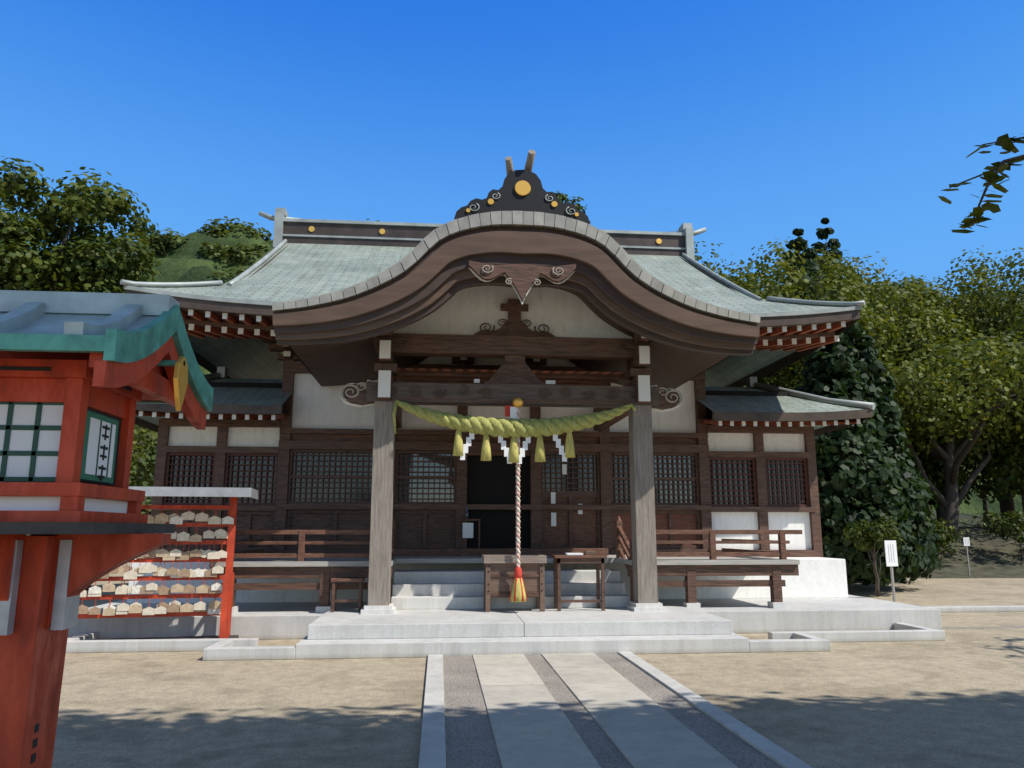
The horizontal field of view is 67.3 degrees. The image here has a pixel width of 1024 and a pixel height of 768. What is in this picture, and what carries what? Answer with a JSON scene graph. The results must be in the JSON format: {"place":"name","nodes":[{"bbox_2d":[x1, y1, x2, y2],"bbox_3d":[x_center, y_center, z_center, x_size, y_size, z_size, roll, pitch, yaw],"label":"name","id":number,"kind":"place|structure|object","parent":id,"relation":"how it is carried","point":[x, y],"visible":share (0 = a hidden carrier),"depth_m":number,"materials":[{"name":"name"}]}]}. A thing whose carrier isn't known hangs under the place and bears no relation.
{"place":"outdoors","nodes":[
{"label":"outdoors","id":0,"kind":"place"},
{"bbox_2d":[0,0,1023,301],"label":"sky","id":1,"kind":"structure","parent":0,"point":[750,123],"materials":[{"name":"blue"}]},
{"bbox_2d":[32,223,1023,526],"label":"hill","id":2,"kind":"structure","parent":0,"point":[184,261],"depth_m":81.58,"materials":[{"name":"green plant"}]},
{"bbox_2d":[36,216,1003,526],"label":"hill forest","id":3,"kind":"object","parent":2,"relation":"on","point":[216,250],"visible":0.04,"depth_m":87.96,"materials":[{"name":"green plant"}]},
{"bbox_2d":[811,217,853,285],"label":"tall conifer","id":4,"kind":"object","parent":2,"relation":"on","point":[825,233],"visible":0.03,"depth_m":52.43,"materials":[{"name":"green plant"}]},
{"bbox_2d":[52,557,1023,767],"bbox_3d":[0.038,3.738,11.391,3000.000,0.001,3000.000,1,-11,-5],"label":"ground","id":5,"kind":"structure","parent":0,"point":[955,699],"depth_m":7.11,"materials":[{"name":"beige sand"}]},
{"bbox_2d":[0,156,161,534],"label":"tree","id":6,"kind":"object","parent":5,"relation":"on","point":[78,260],"visible":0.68,"depth_m":24.29,"materials":[{"name":"green plant"}]},
{"bbox_2d":[0,290,213,767],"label":"shrine lantern","id":7,"kind":"object","parent":5,"relation":"on","point":[82,374],"visible":0.98,"depth_m":3.87,"materials":[{"name":"red"}]},
{"bbox_2d":[85,424,156,594],"bbox_3d":[-9.712,2.793,18.473,3.759,4.904,3.740,7,-13,-34],"label":"tree","id":8,"kind":"object","parent":5,"relation":"on","point":[150,466],"visible":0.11,"depth_m":18.81,"materials":[{"name":"green plant"}]},
{"bbox_2d":[66,557,1023,660],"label":"stone platform","id":9,"kind":"structure","parent":5,"relation":"on","point":[440,609],"depth_m":11.03,"materials":[{"name":"stone"}]},
{"bbox_2d":[78,486,258,639],"bbox_3d":[-4.999,2.495,10.512,2.725,2.115,1.005,2,-11,-12],"label":"ema rack","id":10,"kind":"object","parent":9,"relation":"on","point":[222,609],"visible":0.62,"depth_m":10.51,"materials":[{"name":"wood"}]},
{"bbox_2d":[331,577,364,611],"bbox_3d":[-2.455,3.143,11.471,0.470,0.480,0.300,1,-11,-5],"label":"stool","id":11,"kind":"object","parent":9,"relation":"on","point":[334,581],"visible":0.94,"depth_m":11.36,"materials":[{"name":"brown wood"}]},
{"bbox_2d":[151,336,822,613],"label":"shrine hall","id":12,"kind":"structure","parent":9,"relation":"on","point":[306,463],"depth_m":14.90,"materials":[{"name":"brown wood"}]},
{"bbox_2d":[463,508,480,547],"bbox_3d":[-0.770,2.800,14.574,0.340,0.870,0.270,1,-11,-5],"label":"sign stand","id":13,"kind":"object","parent":12,"relation":"on","point":[467,530],"visible":0.91,"depth_m":14.45,"materials":[{"name":"brown wood"}]},
{"bbox_2d":[120,208,864,386],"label":"roof","id":14,"kind":"structure","parent":12,"relation":"on","point":[304,258],"depth_m":17.32,"materials":[{"name":"teal metal"}]},
{"bbox_2d":[135,367,875,436],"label":"side roofs","id":15,"kind":"structure","parent":12,"relation":"on","point":[821,415],"depth_m":14.84,"materials":[{"name":"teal metal"}]},
{"bbox_2d":[180,309,848,351],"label":"eave rafters","id":16,"kind":"object","parent":12,"relation":"on","point":[202,324],"visible":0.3,"depth_m":14.04,"materials":[{"name":"brown wood"}]},
{"bbox_2d":[201,516,801,600],"bbox_3d":[-0.117,2.995,13.217,9.440,1.420,2.775,1,-11,-5],"label":"veranda railing","id":17,"kind":"object","parent":9,"relation":"on","point":[623,544],"visible":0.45,"depth_m":12.23,"materials":[{"name":"brown wood"}]},
{"bbox_2d":[482,555,546,611],"bbox_3d":[0.027,3.009,11.651,0.940,0.810,0.540,1,-11,-5],"label":"offertory box","id":18,"kind":"object","parent":9,"relation":"on","point":[498,575],"visible":0.94,"depth_m":11.45,"materials":[{"name":"brown wood"}]},
{"bbox_2d":[272,150,759,613],"bbox_3d":[-0.055,0.271,13.058,7.000,6.715,4.849,1,-11,-5],"label":"entrance porch","id":19,"kind":"object","parent":9,"relation":"on","point":[438,292],"visible":0.99,"depth_m":11.52,"materials":[{"name":"brown wood"}]},
{"bbox_2d":[339,193,682,405],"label":"carved ornaments","id":20,"kind":"object","parent":19,"relation":"on","point":[481,330],"visible":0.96,"depth_m":11.93,"materials":[{"name":"brown wood"}]},
{"bbox_2d":[392,399,635,463],"bbox_3d":[0.067,0.731,11.699,3.763,0.972,0.308,1,-11,-5],"label":"shimenawa rope","id":21,"kind":"object","parent":19,"relation":"attached to","point":[513,428],"visible":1,"depth_m":11.61,"materials":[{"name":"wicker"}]},
{"bbox_2d":[505,397,526,601],"bbox_3d":[0.059,1.692,11.535,0.337,3.035,0.242,1,-11,-5],"label":"bell rope","id":22,"kind":"object","parent":19,"relation":"attached to","point":[518,593],"visible":0.95,"depth_m":11.43,"materials":[{"name":"white fabric"}]},
{"bbox_2d":[551,551,606,610],"bbox_3d":[1.021,2.999,11.758,0.800,0.870,0.460,1,-11,-5],"label":"side table","id":23,"kind":"object","parent":9,"relation":"on","point":[586,557],"visible":1,"depth_m":11.61,"materials":[{"name":"brown wood"}]},
{"bbox_2d":[554,191,591,222],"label":"tree","id":24,"kind":"object","parent":5,"relation":"on","point":[565,198],"depth_m":41.59,"materials":[{"name":"green plant"}]},
{"bbox_2d":[716,240,902,356],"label":"tree","id":25,"kind":"object","parent":5,"relation":"on","point":[836,264],"visible":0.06,"depth_m":43.29,"materials":[{"name":"green plant"}]},
{"bbox_2d":[790,332,924,588],"bbox_3d":[8.376,1.575,19.987,3.745,7.255,3.800,1,-11,-5],"label":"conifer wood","id":26,"kind":"object","parent":5,"relation":"on","point":[855,479],"visible":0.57,"depth_m":18.70,"materials":[{"name":"green plant"}]},
{"bbox_2d":[842,513,903,596],"bbox_3d":[8.240,3.838,17.344,1.245,1.826,1.153,7,-13,-33],"label":"shrub wood","id":27,"kind":"object","parent":5,"relation":"on","point":[871,537],"visible":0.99,"depth_m":17.17,"materials":[{"name":"green plant"}]},
{"bbox_2d":[833,320,944,584],"bbox_3d":[9.794,1.653,21.493,3.496,7.663,3.570,1,-11,-5],"label":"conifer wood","id":28,"kind":"object","parent":5,"relation":"on","point":[890,433],"visible":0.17,"depth_m":20.63,"materials":[{"name":"green plant"}]},
{"bbox_2d":[884,537,970,601],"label":"signposts","id":29,"kind":"object","parent":5,"relation":"on","point":[891,553],"visible":0.94,"depth_m":13.97,"materials":[{"name":"grey"}]},
{"bbox_2d":[871,245,1023,523],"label":"tree","id":30,"kind":"object","parent":5,"relation":"on","point":[987,314],"visible":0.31,"depth_m":40.84,"materials":[{"name":"green plant"}]},
{"bbox_2d":[938,133,1023,232],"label":"tree branch","id":31,"kind":"object","parent":5,"relation":"on","point":[992,177],"visible":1,"depth_m":4.16,"materials":[{"name":"green plant"}]},
{"bbox_2d":[418,652,812,767],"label":"approach path","id":32,"kind":"structure","parent":0,"point":[594,710],"depth_m":6.29,"materials":[{"name":"white stone"}]},
{"bbox_2d":[906,526,1023,577],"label":"bank","id":33,"kind":"structure","parent":0,"point":[990,556],"depth_m":28.04,"materials":[{"name":"brown soil"}]},
{"bbox_2d":[676,230,751,280],"bbox_3d":[7.237,-0.236,40.462,11.848,16.081,11.666,1,-11,-5],"label":"tree","id":34,"kind":"object","parent":33,"relation":"on","point":[698,257],"visible":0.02,"depth_m":39.98,"materials":[{"name":"green plant"}]},
{"bbox_2d":[778,228,826,380],"bbox_3d":[14.874,-0.156,38.574,7.373,16.203,7.458,1,-11,-5],"label":"tall conifer","id":35,"kind":"object","parent":33,"relation":"on","point":[810,266],"visible":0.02,"depth_m":39.28,"materials":[{"name":"green plant"}]},
{"bbox_2d":[706,238,907,389],"bbox_3d":[11.713,0.434,33.975,10.256,13.336,10.471,1,-11,-5],"label":"tree","id":36,"kind":"object","parent":33,"relation":"on","point":[873,328],"visible":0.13,"depth_m":32.24,"materials":[{"name":"green plant"}]},
{"bbox_2d":[774,362,937,461],"bbox_3d":[13.957,3.149,34.363,9.283,8.545,7.897,1,-11,-5],"label":"tree","id":37,"kind":"object","parent":33,"relation":"on","point":[915,436],"depth_m":32.18,"materials":[{"name":"green plant"}]},
{"bbox_2d":[805,273,991,408],"bbox_3d":[18.602,0.843,39.432,10.469,14.585,10.683,1,-11,-5],"label":"tree","id":38,"kind":"object","parent":33,"relation":"on","point":[919,322],"visible":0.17,"depth_m":37.25,"materials":[{"name":"green plant"}]},
{"bbox_2d":[805,324,1023,532],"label":"tree","id":39,"kind":"object","parent":33,"relation":"on","point":[931,415],"visible":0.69,"depth_m":30.49,"materials":[{"name":"green plant"}]},
{"bbox_2d":[927,518,954,531],"bbox_3d":[14.814,5.827,27.987,1.870,1.884,2.257,1,-11,-5],"label":"shrub","id":40,"kind":"object","parent":33,"relation":"on","point":[942,524],"visible":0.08,"depth_m":27.34,"materials":[{"name":"green plant"}]},
{"bbox_2d":[933,526,972,555],"bbox_3d":[15.067,5.932,27.747,2.294,1.592,2.477,1,-11,-5],"label":"shrub","id":41,"kind":"object","parent":33,"relation":"on","point":[947,535],"visible":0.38,"depth_m":27.12,"materials":[{"name":"green plant"}]},
{"bbox_2d":[903,382,1023,520],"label":"tree","id":42,"kind":"object","parent":33,"relation":"on","point":[933,466],"visible":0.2,"depth_m":34.31,"materials":[{"name":"green plant"}]},
{"bbox_2d":[937,302,1023,430],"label":"tree","id":43,"kind":"object","parent":33,"relation":"on","point":[1013,333],"visible":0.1,"depth_m":33.74,"materials":[{"name":"green plant"}]},
{"bbox_2d":[964,400,1023,496],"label":"tree","id":44,"kind":"object","parent":33,"relation":"on","point":[1021,489],"visible":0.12,"depth_m":35.41,"materials":[{"name":"green plant"}]},
{"bbox_2d":[981,510,1023,560],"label":"tree","id":45,"kind":"object","parent":33,"relation":"on","point":[1012,523],"visible":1,"depth_m":27.73,"materials":[{"name":"green plant"}]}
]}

